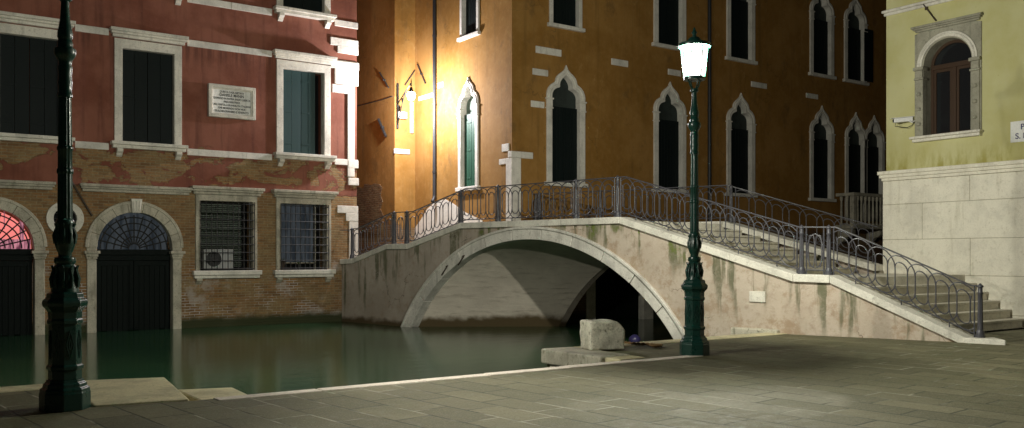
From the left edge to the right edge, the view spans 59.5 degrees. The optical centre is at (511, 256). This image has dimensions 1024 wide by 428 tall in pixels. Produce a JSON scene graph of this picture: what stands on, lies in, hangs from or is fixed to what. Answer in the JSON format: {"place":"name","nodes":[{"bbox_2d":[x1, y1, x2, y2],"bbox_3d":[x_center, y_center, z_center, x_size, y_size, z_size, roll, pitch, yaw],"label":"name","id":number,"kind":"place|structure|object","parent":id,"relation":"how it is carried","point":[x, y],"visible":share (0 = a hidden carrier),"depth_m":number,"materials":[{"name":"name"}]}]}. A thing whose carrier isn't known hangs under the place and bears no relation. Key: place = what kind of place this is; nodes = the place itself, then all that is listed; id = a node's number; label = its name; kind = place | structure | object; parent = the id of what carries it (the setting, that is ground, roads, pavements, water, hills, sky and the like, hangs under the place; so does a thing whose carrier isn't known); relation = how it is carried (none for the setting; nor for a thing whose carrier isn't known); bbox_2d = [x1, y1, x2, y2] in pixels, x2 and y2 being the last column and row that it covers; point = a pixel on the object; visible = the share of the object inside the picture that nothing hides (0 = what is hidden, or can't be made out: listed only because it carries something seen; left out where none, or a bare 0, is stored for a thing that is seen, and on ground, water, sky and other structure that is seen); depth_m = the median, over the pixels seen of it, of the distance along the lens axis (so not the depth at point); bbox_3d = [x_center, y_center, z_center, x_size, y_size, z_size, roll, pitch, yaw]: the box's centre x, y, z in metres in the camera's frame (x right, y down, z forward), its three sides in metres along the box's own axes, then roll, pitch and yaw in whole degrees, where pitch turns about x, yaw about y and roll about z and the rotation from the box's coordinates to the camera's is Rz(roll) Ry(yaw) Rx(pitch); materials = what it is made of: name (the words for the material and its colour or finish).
{"place":"outdoors","nodes":[
{"label":"outdoors","id":0,"kind":"place"},
{"bbox_2d":[0,318,672,394],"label":"water","id":1,"kind":"structure","parent":0,"point":[253,359],"depth_m":18.28,"materials":[{"name":"green liquid"}]},
{"bbox_2d":[0,0,358,335],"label":"red house","id":2,"kind":"structure","parent":1,"relation":"in","point":[171,179],"depth_m":24.65,"materials":[{"name":"brick"}]},
{"bbox_2d":[0,11,75,144],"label":"window","id":3,"kind":"structure","parent":2,"relation":"in","point":[43,61],"depth_m":22.52,"materials":[{"name":"stone"}]},
{"bbox_2d":[46,203,83,231],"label":"round window","id":4,"kind":"structure","parent":2,"relation":"in","point":[51,216],"depth_m":23.02,"materials":[{"name":"stone"}]},
{"bbox_2d":[109,26,188,159],"bbox_3d":[-9.775,-4.342,24.127,1.986,3.377,0.480,0,0,-35],"label":"window","id":5,"kind":"structure","parent":2,"relation":"in","point":[147,75],"depth_m":24.17,"materials":[{"name":"stone"}]},
{"bbox_2d":[175,0,181,5],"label":"window","id":6,"kind":"structure","parent":2,"relation":"in","point":[177,2],"depth_m":24.51,"materials":[{"name":"stone"}]},
{"bbox_2d":[202,249,232,270],"bbox_3d":[-8.329,0.080,25.344,0.821,0.600,0.259,0,0,-35],"label":"air conditioner","id":7,"kind":"object","parent":2,"relation":"on","point":[214,257],"visible":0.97,"depth_m":25.22,"materials":[{"name":"metal"}]},
{"bbox_2d":[190,185,264,283],"bbox_3d":[-8.168,-0.604,25.499,2.037,2.721,0.870,0,0,-35],"label":"window","id":8,"kind":"structure","parent":2,"relation":"in","point":[220,223],"depth_m":25.46,"materials":[{"name":"stone"}]},
{"bbox_2d":[208,83,255,120],"bbox_3d":[-7.929,-4.383,25.374,1.335,0.924,0.130,0,0,-35],"label":"memorial plaque","id":9,"kind":"object","parent":2,"relation":"attached to","point":[231,102],"visible":1,"depth_m":25.36,"materials":[{"name":"stone"}]},
{"bbox_2d":[281,258,284,269],"bbox_3d":[-6.769,0.194,26.419,0.156,0.371,0.156,0,0,2],"label":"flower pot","id":10,"kind":"object","parent":2,"relation":"on","point":[282,264],"visible":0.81,"depth_m":26.37,"materials":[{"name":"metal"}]},
{"bbox_2d":[272,49,336,168],"bbox_3d":[-6.256,-4.342,26.757,1.945,3.377,0.720,0,0,-35],"label":"window","id":11,"kind":"structure","parent":2,"relation":"in","point":[296,82],"depth_m":26.69,"materials":[{"name":"stone"}]},
{"bbox_2d":[273,0,336,28],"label":"window","id":12,"kind":"structure","parent":2,"relation":"in","point":[310,9],"depth_m":26.70,"materials":[{"name":"stone"}]},
{"bbox_2d":[271,189,338,282],"bbox_3d":[-6.297,-0.604,26.819,2.012,2.721,0.870,0,0,-35],"label":"window","id":13,"kind":"structure","parent":2,"relation":"in","point":[298,229],"depth_m":26.85,"materials":[{"name":"glass"}]},
{"bbox_2d":[179,387,246,400],"bbox_3d":[-3.328,1.793,10.326,0.685,0.415,1.513,0,0,-35],"label":"water step","id":14,"kind":"object","parent":1,"relation":"on","point":[199,394],"visible":0.2,"depth_m":10.45,"materials":[{"name":"stone"}]},
{"bbox_2d":[357,0,885,322],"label":"ochre palace","id":15,"kind":"structure","parent":1,"relation":"on","point":[791,98],"depth_m":29.59,"materials":[{"name":"paint"}]},
{"bbox_2d":[396,79,414,128],"bbox_3d":[-3.482,-4.992,28.688,0.256,1.500,2.046,0,0,-23],"label":"wall lamp","id":16,"kind":"object","parent":15,"relation":"attached to","point":[398,107],"visible":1,"depth_m":29.60,"materials":[{"name":"metal"}]},
{"bbox_2d":[455,77,479,191],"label":"window","id":17,"kind":"structure","parent":15,"relation":"in","point":[468,103],"depth_m":27.50,"materials":[{"name":"stone"}]},
{"bbox_2d":[457,0,480,41],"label":"window","id":18,"kind":"structure","parent":15,"relation":"in","point":[469,9],"depth_m":27.44,"materials":[{"name":"stone"}]},
{"bbox_2d":[544,65,587,187],"bbox_3d":[1.532,-3.880,26.651,1.602,3.601,0.410,0,0,-35],"label":"window","id":19,"kind":"structure","parent":15,"relation":"in","point":[565,107],"depth_m":26.70,"materials":[{"name":"glass"}]},
{"bbox_2d":[547,0,584,32],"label":"window","id":20,"kind":"structure","parent":15,"relation":"in","point":[563,14],"depth_m":26.69,"materials":[{"name":"stone"}]},
{"bbox_2d":[586,268,652,319],"bbox_3d":[3.309,1.350,27.874,2.890,2.900,0.340,0,0,-35],"label":"water door","id":21,"kind":"structure","parent":15,"relation":"in","point":[610,297],"depth_m":27.95,"materials":[{"name":"stone"}]},
{"bbox_2d":[651,82,688,193],"bbox_3d":[5.051,-3.880,29.134,1.602,3.601,0.410,0,0,-35],"label":"window","id":22,"kind":"structure","parent":15,"relation":"in","point":[669,112],"depth_m":29.19,"materials":[{"name":"glass"}]},
{"bbox_2d":[651,0,688,51],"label":"window","id":23,"kind":"structure","parent":15,"relation":"in","point":[669,16],"depth_m":29.17,"materials":[{"name":"stone"}]},
{"bbox_2d":[725,93,757,197],"bbox_3d":[7.855,-3.880,31.112,1.602,3.601,0.410,0,0,-35],"label":"window","id":24,"kind":"structure","parent":15,"relation":"in","point":[740,120],"depth_m":31.18,"materials":[{"name":"glass"}]},
{"bbox_2d":[725,0,757,64],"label":"window","id":25,"kind":"structure","parent":15,"relation":"in","point":[740,14],"depth_m":31.18,"materials":[{"name":"stone"}]},
{"bbox_2d":[808,106,836,201],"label":"window","id":26,"kind":"structure","parent":15,"relation":"in","point":[821,131],"depth_m":33.81,"materials":[{"name":"glass"}]},
{"bbox_2d":[808,0,836,79],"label":"window","id":27,"kind":"structure","parent":15,"relation":"in","point":[821,12],"depth_m":33.82,"materials":[{"name":"stone"}]},
{"bbox_2d":[844,112,866,220],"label":"window","id":28,"kind":"structure","parent":15,"relation":"in","point":[855,134],"depth_m":35.06,"materials":[{"name":"glass"}]},
{"bbox_2d":[843,0,868,85],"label":"window","id":29,"kind":"structure","parent":15,"relation":"in","point":[855,20],"depth_m":35.01,"materials":[{"name":"stone"}]},
{"bbox_2d":[865,115,885,221],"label":"window","id":30,"kind":"structure","parent":15,"relation":"in","point":[875,143],"depth_m":35.79,"materials":[{"name":"glass"}]},
{"bbox_2d":[0,327,1023,427],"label":"campo ground","id":31,"kind":"structure","parent":0,"point":[791,381],"depth_m":9.56,"materials":[{"name":"grey stone"}]},
{"bbox_2d":[39,0,90,411],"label":"street lamp","id":32,"kind":"object","parent":31,"relation":"on","point":[65,388],"visible":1,"depth_m":8.78,"materials":[{"name":"green metal"}]},
{"bbox_2d":[85,377,188,406],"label":"landing slab","id":33,"kind":"structure","parent":31,"relation":"on","point":[115,392],"depth_m":9.79,"materials":[{"name":"stone"}]},
{"bbox_2d":[0,333,786,392],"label":"quay edge stones","id":34,"kind":"object","parent":31,"relation":"on","point":[39,386],"visible":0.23,"depth_m":14.74,"materials":[{"name":"grey stone"}]},
{"bbox_2d":[629,334,640,341],"bbox_3d":[2.757,1.870,20.139,0.270,0.260,0.266,0,0,-35],"label":"mooring float","id":35,"kind":"object","parent":34,"relation":"on","point":[634,338],"visible":0.68,"depth_m":20.05,"materials":[{"name":"blue plastic"}]},
{"bbox_2d":[624,341,662,347],"bbox_3d":[2.243,1.465,15.087,0.306,0.061,0.949,0,0,-24],"label":"rope","id":36,"kind":"object","parent":34,"relation":"on","point":[650,344],"visible":1,"depth_m":15.12,"materials":[{"name":"brown fabric"}]},
{"bbox_2d":[213,355,700,400],"bbox_3d":[-0.137,1.626,11.522,7.292,0.284,0.209,0,0,-35],"label":"quay rim","id":37,"kind":"object","parent":31,"relation":"on","point":[428,379],"visible":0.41,"depth_m":10.97,"materials":[{"name":"stone"}]},
{"bbox_2d":[541,347,628,366],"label":"landing slab","id":38,"kind":"structure","parent":31,"relation":"on","point":[561,356],"depth_m":13.95,"materials":[{"name":"stone"}]},
{"bbox_2d":[580,319,624,349],"bbox_3d":[1.458,1.242,14.430,0.642,0.475,0.437,0,0,-20],"label":"mooring stone","id":39,"kind":"object","parent":38,"relation":"on","point":[602,334],"visible":1,"depth_m":14.24,"materials":[{"name":"grey stone"}]},
{"bbox_2d":[340,217,1023,344],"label":"stone bridge","id":40,"kind":"structure","parent":31,"relation":"on","point":[549,272],"depth_m":20.63,"materials":[{"name":"stone"}]},
{"bbox_2d":[349,175,984,337],"bbox_3d":[1.411,-0.219,21.390,17.877,3.272,0.607,0,0,41],"label":"bridge railing","id":41,"kind":"object","parent":40,"relation":"on","point":[980,332],"visible":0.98,"depth_m":19.17,"materials":[{"name":"metal"}]},
{"bbox_2d":[531,185,877,262],"bbox_3d":[4.560,-0.853,23.442,9.264,2.005,0.788,0,0,26],"label":"bridge railing","id":42,"kind":"object","parent":40,"relation":"on","point":[535,201],"visible":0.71,"depth_m":22.67,"materials":[{"name":"metal"}]},
{"bbox_2d":[749,291,765,301],"bbox_3d":[4.888,0.792,17.843,0.348,0.214,0.030,0,0,43],"label":"blank plate","id":43,"kind":"object","parent":40,"relation":"attached to","point":[757,296],"visible":1,"depth_m":17.83,"materials":[{"name":"stone"}]},
{"bbox_2d":[678,27,710,355],"bbox_3d":[2.799,-1.012,13.750,0.504,5.024,0.504,0,0,0],"label":"street lamp","id":44,"kind":"object","parent":31,"relation":"on","point":[694,341],"visible":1,"depth_m":13.67,"materials":[{"name":"green metal"}]},
{"bbox_2d":[877,0,1023,326],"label":"yellow building","id":45,"kind":"structure","parent":31,"relation":"on","point":[951,177],"depth_m":20.42,"materials":[{"name":"yellow paint"}]},
{"bbox_2d":[891,116,914,127],"bbox_3d":[9.263,-3.188,21.212,0.564,0.274,0.144,0,0,12],"label":"security camera","id":46,"kind":"object","parent":45,"relation":"attached to","point":[902,119],"visible":1,"depth_m":21.17,"materials":[{"name":"white paint"}]},
{"bbox_2d":[909,12,983,142],"bbox_3d":[10.053,-4.050,20.584,0.560,2.713,1.669,0,0,-35],"label":"window","id":47,"kind":"structure","parent":45,"relation":"in","point":[948,53],"depth_m":20.72,"materials":[{"name":"grey stone"}]},
{"bbox_2d":[1010,120,1023,142],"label":"street sign","id":48,"kind":"object","parent":45,"relation":"attached to","point":[1016,131],"visible":1,"depth_m":19.27,"materials":[{"name":"stone"}]}
]}

